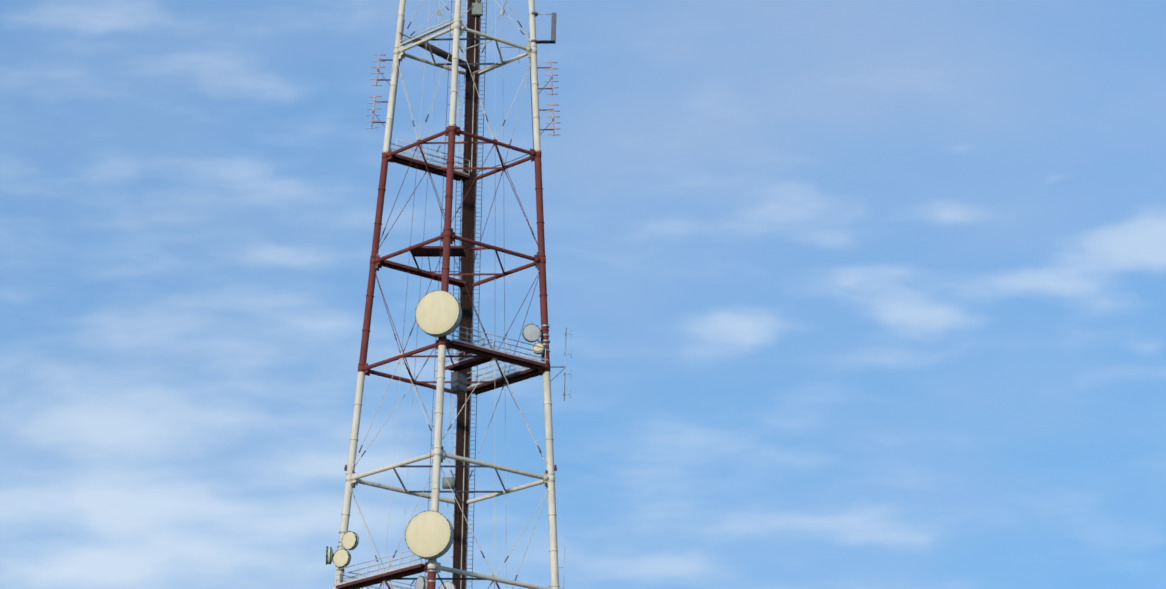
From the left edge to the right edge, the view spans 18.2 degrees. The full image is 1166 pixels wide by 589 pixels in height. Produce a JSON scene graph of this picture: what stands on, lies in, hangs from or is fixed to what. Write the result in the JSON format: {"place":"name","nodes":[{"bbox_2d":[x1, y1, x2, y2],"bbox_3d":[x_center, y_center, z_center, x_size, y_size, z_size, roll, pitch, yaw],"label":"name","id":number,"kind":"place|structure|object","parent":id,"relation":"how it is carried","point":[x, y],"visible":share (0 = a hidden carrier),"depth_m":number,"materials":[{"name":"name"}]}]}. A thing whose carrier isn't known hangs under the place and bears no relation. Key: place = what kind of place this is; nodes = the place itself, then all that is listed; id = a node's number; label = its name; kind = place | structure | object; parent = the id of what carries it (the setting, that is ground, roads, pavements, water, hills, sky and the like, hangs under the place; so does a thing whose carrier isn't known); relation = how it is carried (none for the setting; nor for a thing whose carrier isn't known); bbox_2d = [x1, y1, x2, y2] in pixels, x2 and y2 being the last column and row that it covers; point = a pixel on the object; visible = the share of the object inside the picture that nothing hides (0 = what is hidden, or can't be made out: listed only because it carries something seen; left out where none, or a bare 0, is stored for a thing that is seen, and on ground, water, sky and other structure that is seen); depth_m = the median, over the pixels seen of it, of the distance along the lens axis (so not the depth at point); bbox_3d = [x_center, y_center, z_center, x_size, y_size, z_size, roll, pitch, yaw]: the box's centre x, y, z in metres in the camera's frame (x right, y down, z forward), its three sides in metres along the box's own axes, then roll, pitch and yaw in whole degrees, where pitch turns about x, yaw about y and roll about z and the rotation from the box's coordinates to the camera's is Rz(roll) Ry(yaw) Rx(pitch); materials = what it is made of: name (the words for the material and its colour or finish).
{"place":"outdoors","nodes":[
{"label":"outdoors","id":0,"kind":"place"},
{"bbox_2d":[336,139,545,588],"bbox_3d":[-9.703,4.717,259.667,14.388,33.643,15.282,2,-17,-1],"label":"platforms","id":1,"kind":"object","parent":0,"point":[464,363],"visible":0.58,"depth_m":258.64,"materials":[{"name":"metal"}]},
{"bbox_2d":[338,24,551,588],"bbox_3d":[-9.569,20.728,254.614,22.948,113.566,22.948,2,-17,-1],"label":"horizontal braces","id":2,"kind":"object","parent":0,"point":[368,371],"depth_m":260.19,"materials":[{"name":"red metal"}]},
{"bbox_2d":[351,0,547,588],"bbox_3d":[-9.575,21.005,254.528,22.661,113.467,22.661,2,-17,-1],"label":"bracing cables","id":3,"kind":"object","parent":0,"point":[439,13],"visible":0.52,"depth_m":261.44,"materials":[{"name":"metal"}]},
{"bbox_2d":[342,1,564,588],"bbox_3d":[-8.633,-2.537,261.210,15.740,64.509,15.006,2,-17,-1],"label":"tower fittings","id":4,"kind":"object","parent":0,"point":[345,468],"visible":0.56,"depth_m":257.87,"materials":[{"name":"grey metal"}]},
{"bbox_2d":[398,18,520,501],"bbox_3d":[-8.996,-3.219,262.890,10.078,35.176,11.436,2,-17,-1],"label":"tower equipment","id":5,"kind":"object","parent":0,"point":[459,382],"visible":0.81,"depth_m":264.29,"materials":[{"name":"grey metal"}]},
{"bbox_2d":[445,0,486,588],"bbox_3d":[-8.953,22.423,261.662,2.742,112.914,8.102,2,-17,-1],"label":"ladder","id":6,"kind":"object","parent":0,"point":[462,427],"visible":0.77,"depth_m":267.13,"materials":[{"name":"grey metal"}]},
{"bbox_2d":[0,0,1165,588],"label":"sky","id":7,"kind":"structure","parent":0,"point":[847,294],"materials":[{"name":"blue"}]},
{"label":"ground","id":8,"kind":"structure","parent":0,"visible":0},
{"bbox_2d":[333,0,559,588],"bbox_3d":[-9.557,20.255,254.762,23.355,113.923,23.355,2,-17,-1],"label":"tower legs","id":9,"kind":"object","parent":8,"relation":"on","point":[437,447],"visible":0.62,"depth_m":259.04,"materials":[{"name":"white metal"}]},
{"bbox_2d":[325,545,342,564],"bbox_3d":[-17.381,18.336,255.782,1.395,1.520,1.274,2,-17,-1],"label":"dish","id":10,"kind":"object","parent":9,"relation":"attached to","point":[329,555],"visible":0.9,"depth_m":255.32,"materials":[{"name":"grey metal"}]},
{"bbox_2d":[333,548,350,571],"bbox_3d":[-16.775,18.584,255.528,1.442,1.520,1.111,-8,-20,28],"label":"dish","id":11,"kind":"object","parent":9,"relation":"attached to","point":[341,558],"visible":0.98,"depth_m":255.03,"materials":[{"name":"grey plastic"}]},
{"bbox_2d":[338,531,358,549],"bbox_3d":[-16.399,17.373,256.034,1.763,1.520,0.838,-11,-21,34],"label":"dish","id":12,"kind":"object","parent":9,"relation":"attached to","point":[350,540],"visible":0.96,"depth_m":255.56,"materials":[{"name":"grey plastic"}]},
{"bbox_2d":[366,95,387,128],"bbox_3d":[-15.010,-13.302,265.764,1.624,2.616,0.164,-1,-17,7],"label":"aerial","id":13,"kind":"object","parent":9,"relation":"attached to","point":[373,111],"visible":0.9,"depth_m":265.77,"materials":[{"name":"metal"}]},
{"bbox_2d":[370,54,392,86],"bbox_3d":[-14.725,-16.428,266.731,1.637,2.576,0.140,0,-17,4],"label":"aerial","id":14,"kind":"object","parent":9,"relation":"attached to","point":[378,67],"visible":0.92,"depth_m":266.73,"materials":[{"name":"metal"}]},
{"bbox_2d":[415,570,435,588],"bbox_3d":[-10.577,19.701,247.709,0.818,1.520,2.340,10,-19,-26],"label":"dish antenna","id":15,"kind":"object","parent":9,"relation":"attached to","point":[420,581],"visible":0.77,"depth_m":247.73,"materials":[{"name":"grey metal"}]},
{"bbox_2d":[405,510,453,559],"bbox_3d":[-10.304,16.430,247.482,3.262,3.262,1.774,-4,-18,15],"label":"dish","id":16,"kind":"object","parent":9,"relation":"attached to","point":[429,535],"visible":1,"depth_m":246.70,"materials":[{"name":"grey plastic"}]},
{"bbox_2d":[415,290,461,336],"bbox_3d":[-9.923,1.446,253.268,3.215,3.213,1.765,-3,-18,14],"label":"dish","id":17,"kind":"object","parent":9,"relation":"attached to","point":[438,313],"visible":1,"depth_m":252.49,"materials":[{"name":"grey plastic"}]},
{"bbox_2d":[439,581,455,588],"bbox_3d":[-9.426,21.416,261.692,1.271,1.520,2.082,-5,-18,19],"label":"dish","id":18,"kind":"object","parent":9,"relation":"on","point":[449,585],"visible":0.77,"depth_m":260.86,"materials":[{"name":"grey"}]},
{"bbox_2d":[522,323,549,344],"bbox_3d":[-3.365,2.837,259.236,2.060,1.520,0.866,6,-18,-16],"label":"dish","id":19,"kind":"object","parent":9,"relation":"attached to","point":[531,333],"visible":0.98,"depth_m":258.84,"materials":[{"name":"grey plastic"}]},
{"bbox_2d":[533,340,549,360],"bbox_3d":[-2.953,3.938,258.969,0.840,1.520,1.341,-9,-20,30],"label":"dish","id":20,"kind":"object","parent":9,"relation":"attached to","point":[538,349],"visible":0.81,"depth_m":258.61,"materials":[{"name":"grey plastic"}]},
{"bbox_2d":[531,12,556,43],"bbox_3d":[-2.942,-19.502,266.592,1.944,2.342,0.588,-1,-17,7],"label":"panel antenna","id":21,"kind":"object","parent":9,"relation":"attached to","point":[553,31],"visible":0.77,"depth_m":266.42,"materials":[{"name":"grey metal"}]},
{"bbox_2d":[537,61,558,95],"bbox_3d":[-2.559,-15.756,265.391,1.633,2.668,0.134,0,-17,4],"label":"aerial","id":22,"kind":"object","parent":9,"relation":"attached to","point":[551,79],"visible":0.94,"depth_m":265.28,"materials":[{"name":"metal"}]},
{"bbox_2d":[539,103,560,135],"bbox_3d":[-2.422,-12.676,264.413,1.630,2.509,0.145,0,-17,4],"label":"aerial","id":23,"kind":"object","parent":9,"relation":"attached to","point":[553,116],"visible":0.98,"depth_m":264.37,"materials":[{"name":"metal"}]},
{"bbox_2d":[550,327,571,400],"bbox_3d":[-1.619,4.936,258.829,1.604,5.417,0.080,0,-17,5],"label":"dipole array","id":24,"kind":"object","parent":9,"relation":"attached to","point":[565,374],"visible":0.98,"depth_m":258.73,"materials":[{"name":"grey metal"}]}
]}

